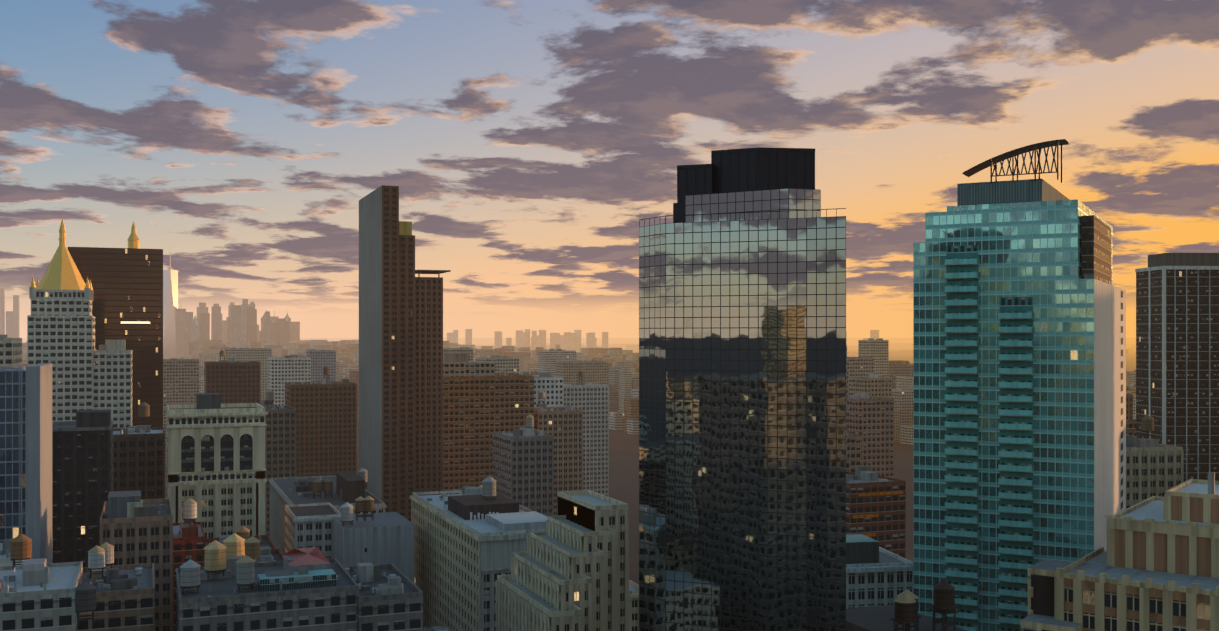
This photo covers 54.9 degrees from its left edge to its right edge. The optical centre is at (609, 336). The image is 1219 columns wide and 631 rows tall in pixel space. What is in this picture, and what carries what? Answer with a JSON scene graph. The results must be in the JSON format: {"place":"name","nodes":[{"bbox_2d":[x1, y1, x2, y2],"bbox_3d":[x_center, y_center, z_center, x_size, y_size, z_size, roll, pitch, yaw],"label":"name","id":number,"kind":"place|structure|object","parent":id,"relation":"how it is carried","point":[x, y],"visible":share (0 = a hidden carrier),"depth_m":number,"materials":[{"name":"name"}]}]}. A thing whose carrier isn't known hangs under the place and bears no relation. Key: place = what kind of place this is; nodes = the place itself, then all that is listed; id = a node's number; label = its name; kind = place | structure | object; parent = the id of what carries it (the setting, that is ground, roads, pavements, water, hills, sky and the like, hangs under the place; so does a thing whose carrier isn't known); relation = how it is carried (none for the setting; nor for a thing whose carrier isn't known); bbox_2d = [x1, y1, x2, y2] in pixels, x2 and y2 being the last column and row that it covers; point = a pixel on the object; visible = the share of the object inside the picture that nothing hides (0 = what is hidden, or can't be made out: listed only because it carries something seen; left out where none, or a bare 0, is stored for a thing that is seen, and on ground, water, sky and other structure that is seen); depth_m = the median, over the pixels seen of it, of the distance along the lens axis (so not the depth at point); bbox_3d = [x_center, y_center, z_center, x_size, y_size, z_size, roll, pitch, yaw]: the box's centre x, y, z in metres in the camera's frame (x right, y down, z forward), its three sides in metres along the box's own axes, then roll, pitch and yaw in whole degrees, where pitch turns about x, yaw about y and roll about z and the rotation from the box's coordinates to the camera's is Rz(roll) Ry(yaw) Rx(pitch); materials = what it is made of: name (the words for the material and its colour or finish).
{"place":"outdoors","nodes":[
{"label":"outdoors","id":0,"kind":"place"},
{"bbox_2d":[21,363,51,563],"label":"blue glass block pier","id":1,"kind":"structure","parent":0,"point":[39,454],"depth_m":299.01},
{"bbox_2d":[27,287,131,427],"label":"gold pyramid tower","id":2,"kind":"structure","parent":0,"point":[86,375],"depth_m":632.79,"materials":[{"name":"stone"}]},
{"bbox_2d":[30,218,92,289],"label":"golden pyramid roof","id":3,"kind":"structure","parent":2,"relation":"on","point":[62,272],"depth_m":639.62,"materials":[{"name":"gold metal"}]},
{"bbox_2d":[127,221,139,248],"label":"spire","id":4,"kind":"structure","parent":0,"point":[133,239],"depth_m":921.53,"materials":[{"name":"gold metal"}]},
{"bbox_2d":[165,393,267,538],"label":"building","id":5,"kind":"structure","parent":0,"point":[216,469],"depth_m":405.91,"materials":[{"name":"beige stone"}]},
{"bbox_2d":[410,476,546,630],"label":"building","id":6,"kind":"structure","parent":0,"point":[469,540],"depth_m":364.89,"materials":[{"name":"grey concrete"}]},
{"bbox_2d":[22,338,1135,584],"bbox_3d":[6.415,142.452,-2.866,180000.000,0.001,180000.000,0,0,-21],"label":"ground","id":7,"kind":"structure","parent":0,"point":[624,466],"depth_m":1324.69,"materials":[{"name":"grey"}]},
{"bbox_2d":[0,335,21,366],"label":"beige block","id":8,"kind":"structure","parent":7,"relation":"on","point":[10,352],"depth_m":517.54,"materials":[{"name":"beige concrete"}]},
{"bbox_2d":[0,367,25,542],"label":"blue glass block","id":9,"kind":"structure","parent":7,"relation":"on","point":[10,452],"depth_m":297.12,"materials":[{"name":"blue glass"}]},
{"bbox_2d":[52,409,112,566],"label":"high-rise building","id":10,"kind":"structure","parent":7,"relation":"on","point":[82,466],"depth_m":357.25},
{"bbox_2d":[68,247,162,426],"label":"skyscraper","id":11,"kind":"structure","parent":7,"relation":"on","point":[127,284],"depth_m":748.20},
{"bbox_2d":[121,322,149,323],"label":"lit window","id":12,"kind":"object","parent":11,"relation":"attached to","point":[137,322],"visible":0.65,"depth_m":749.45,"materials":[{"name":"yellow glass"}]},
{"bbox_2d":[100,490,172,630],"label":"building","id":13,"kind":"structure","parent":7,"relation":"on","point":[135,528],"depth_m":298.83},
{"bbox_2d":[113,402,164,499],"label":"brown block","id":14,"kind":"structure","parent":7,"relation":"on","point":[139,457],"depth_m":427.00,"materials":[{"name":"brown brick"}]},
{"bbox_2d":[163,270,177,358],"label":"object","id":15,"kind":"structure","parent":7,"relation":"on","point":[170,292],"depth_m":4883.60,"materials":[{"name":"grey glass"}]},
{"bbox_2d":[0,533,422,630],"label":"roofs","id":16,"kind":"structure","parent":7,"relation":"on","point":[235,582],"depth_m":247.24,"materials":[{"name":"grey concrete"}]},
{"bbox_2d":[173,498,275,630],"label":"red brick block","id":17,"kind":"structure","parent":7,"relation":"on","point":[190,541],"depth_m":328.26,"materials":[{"name":"red brick"}]},
{"bbox_2d":[285,503,340,557],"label":"building","id":18,"kind":"structure","parent":7,"relation":"on","point":[307,525],"depth_m":398.32,"materials":[{"name":"white concrete"}]},
{"bbox_2d":[269,468,386,554],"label":"building","id":19,"kind":"structure","parent":7,"relation":"on","point":[337,491],"depth_m":490.25,"materials":[{"name":"grey concrete"}]},
{"bbox_2d":[331,496,413,582],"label":"building","id":20,"kind":"structure","parent":7,"relation":"on","point":[379,538],"depth_m":381.21,"materials":[{"name":"grey concrete"}]},
{"bbox_2d":[359,185,450,521],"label":"brown brick tower","id":21,"kind":"structure","parent":7,"relation":"on","point":[400,382],"depth_m":582.24,"materials":[{"name":"brown brick"}]},
{"bbox_2d":[0,288,881,358],"bbox_3d":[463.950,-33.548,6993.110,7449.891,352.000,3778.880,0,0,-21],"label":"distant skyline","id":22,"kind":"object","parent":7,"relation":"on","point":[237,325],"visible":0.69,"depth_m":4832.59},
{"bbox_2d":[443,353,533,493],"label":"brown office block","id":23,"kind":"structure","parent":7,"relation":"on","point":[482,401],"depth_m":670.07,"materials":[{"name":"brown brick"}]},
{"bbox_2d":[423,580,638,630],"bbox_3d":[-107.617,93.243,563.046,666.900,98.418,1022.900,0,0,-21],"label":"building","id":24,"kind":"structure","parent":7,"relation":"on","point":[633,606],"depth_m":357.42,"materials":[{"name":"grey concrete"}]},
{"bbox_2d":[523,372,562,406],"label":"building","id":25,"kind":"structure","parent":7,"relation":"on","point":[550,385],"depth_m":804.20,"materials":[{"name":"grey concrete"}]},
{"bbox_2d":[496,490,628,630],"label":"stepped building","id":26,"kind":"structure","parent":7,"relation":"on","point":[570,569],"depth_m":261.09,"materials":[{"name":"beige stone"}]},
{"bbox_2d":[22,340,1135,444],"bbox_3d":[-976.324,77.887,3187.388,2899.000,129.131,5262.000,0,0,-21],"label":"city","id":27,"kind":"object","parent":7,"relation":"on","point":[624,390],"visible":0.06,"depth_m":2403.43},
{"bbox_2d":[163,347,1132,536],"bbox_3d":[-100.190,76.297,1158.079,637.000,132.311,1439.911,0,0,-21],"label":"city blocks","id":28,"kind":"structure","parent":7,"relation":"on","point":[540,460],"depth_m":784.84,"materials":[{"name":"grey concrete"}]},
{"bbox_2d":[639,188,845,630],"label":"glass tower","id":29,"kind":"structure","parent":7,"relation":"on","point":[742,423],"depth_m":174.50,"materials":[{"name":"black glass"}]},
{"bbox_2d":[639,147,845,226],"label":"rooftop mechanical penthouse","id":30,"kind":"object","parent":29,"relation":"on","point":[745,169],"visible":0.62,"depth_m":188.09,"materials":[{"name":"black metal"}]},
{"bbox_2d":[846,345,846,456],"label":"building","id":31,"kind":"structure","parent":7,"relation":"on","point":[846,400],"depth_m":487.80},
{"bbox_2d":[846,338,893,477],"bbox_3d":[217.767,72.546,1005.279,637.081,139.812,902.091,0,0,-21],"label":"gap blocks","id":32,"kind":"structure","parent":7,"relation":"on","point":[870,431],"depth_m":707.40,"materials":[{"name":"concrete"}]},
{"bbox_2d":[846,466,905,558],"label":"office building","id":33,"kind":"structure","parent":7,"relation":"on","point":[875,506],"depth_m":434.67,"materials":[{"name":"brown brick"}]},
{"bbox_2d":[846,534,912,608],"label":"building","id":34,"kind":"structure","parent":7,"relation":"on","point":[876,575],"depth_m":300.91,"materials":[{"name":"white concrete"}]},
{"bbox_2d":[846,580,966,630],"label":"building rooftop","id":35,"kind":"object","parent":7,"relation":"on","point":[901,613],"visible":1,"depth_m":209.73,"materials":[{"name":"grey concrete"}]},
{"bbox_2d":[944,179,1125,630],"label":"skyscraper","id":36,"kind":"structure","parent":7,"relation":"on","point":[1015,438],"depth_m":258.86,"materials":[{"name":"teal glass"}]},
{"bbox_2d":[1126,419,1135,435],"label":"brown block","id":37,"kind":"structure","parent":7,"relation":"on","point":[1130,426],"depth_m":525.79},
{"bbox_2d":[1126,415,1183,508],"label":"building","id":38,"kind":"structure","parent":7,"relation":"on","point":[1154,467],"depth_m":388.04,"materials":[{"name":"beige stone"}]},
{"bbox_2d":[1135,253,1218,481],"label":"skyscraper","id":39,"kind":"structure","parent":7,"relation":"on","point":[1177,347],"depth_m":453.14,"materials":[{"name":"black glass"}]},
{"bbox_2d":[0,0,1218,337],"label":"sky","id":40,"kind":"structure","parent":0,"point":[526,145],"materials":[{"name":"purple"}]},
{"bbox_2d":[458,343,1135,353],"bbox_3d":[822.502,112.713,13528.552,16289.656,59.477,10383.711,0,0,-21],"label":"shore land","id":41,"kind":"structure","parent":0,"point":[634,347],"depth_m":14003.40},
{"bbox_2d":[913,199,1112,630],"bbox_3d":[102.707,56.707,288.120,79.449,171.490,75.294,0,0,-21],"label":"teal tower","id":42,"kind":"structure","parent":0,"point":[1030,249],"depth_m":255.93,"materials":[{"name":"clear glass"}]},
{"bbox_2d":[962,139,1068,183],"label":"teal tower trellis","id":43,"kind":"object","parent":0,"point":[1014,153],"visible":0.96,"depth_m":257.43,"materials":[{"name":"metal"}]},
{"bbox_2d":[1021,472,1218,630],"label":"building","id":44,"kind":"structure","parent":0,"point":[1155,567],"depth_m":195.52,"materials":[{"name":"beige stone"}]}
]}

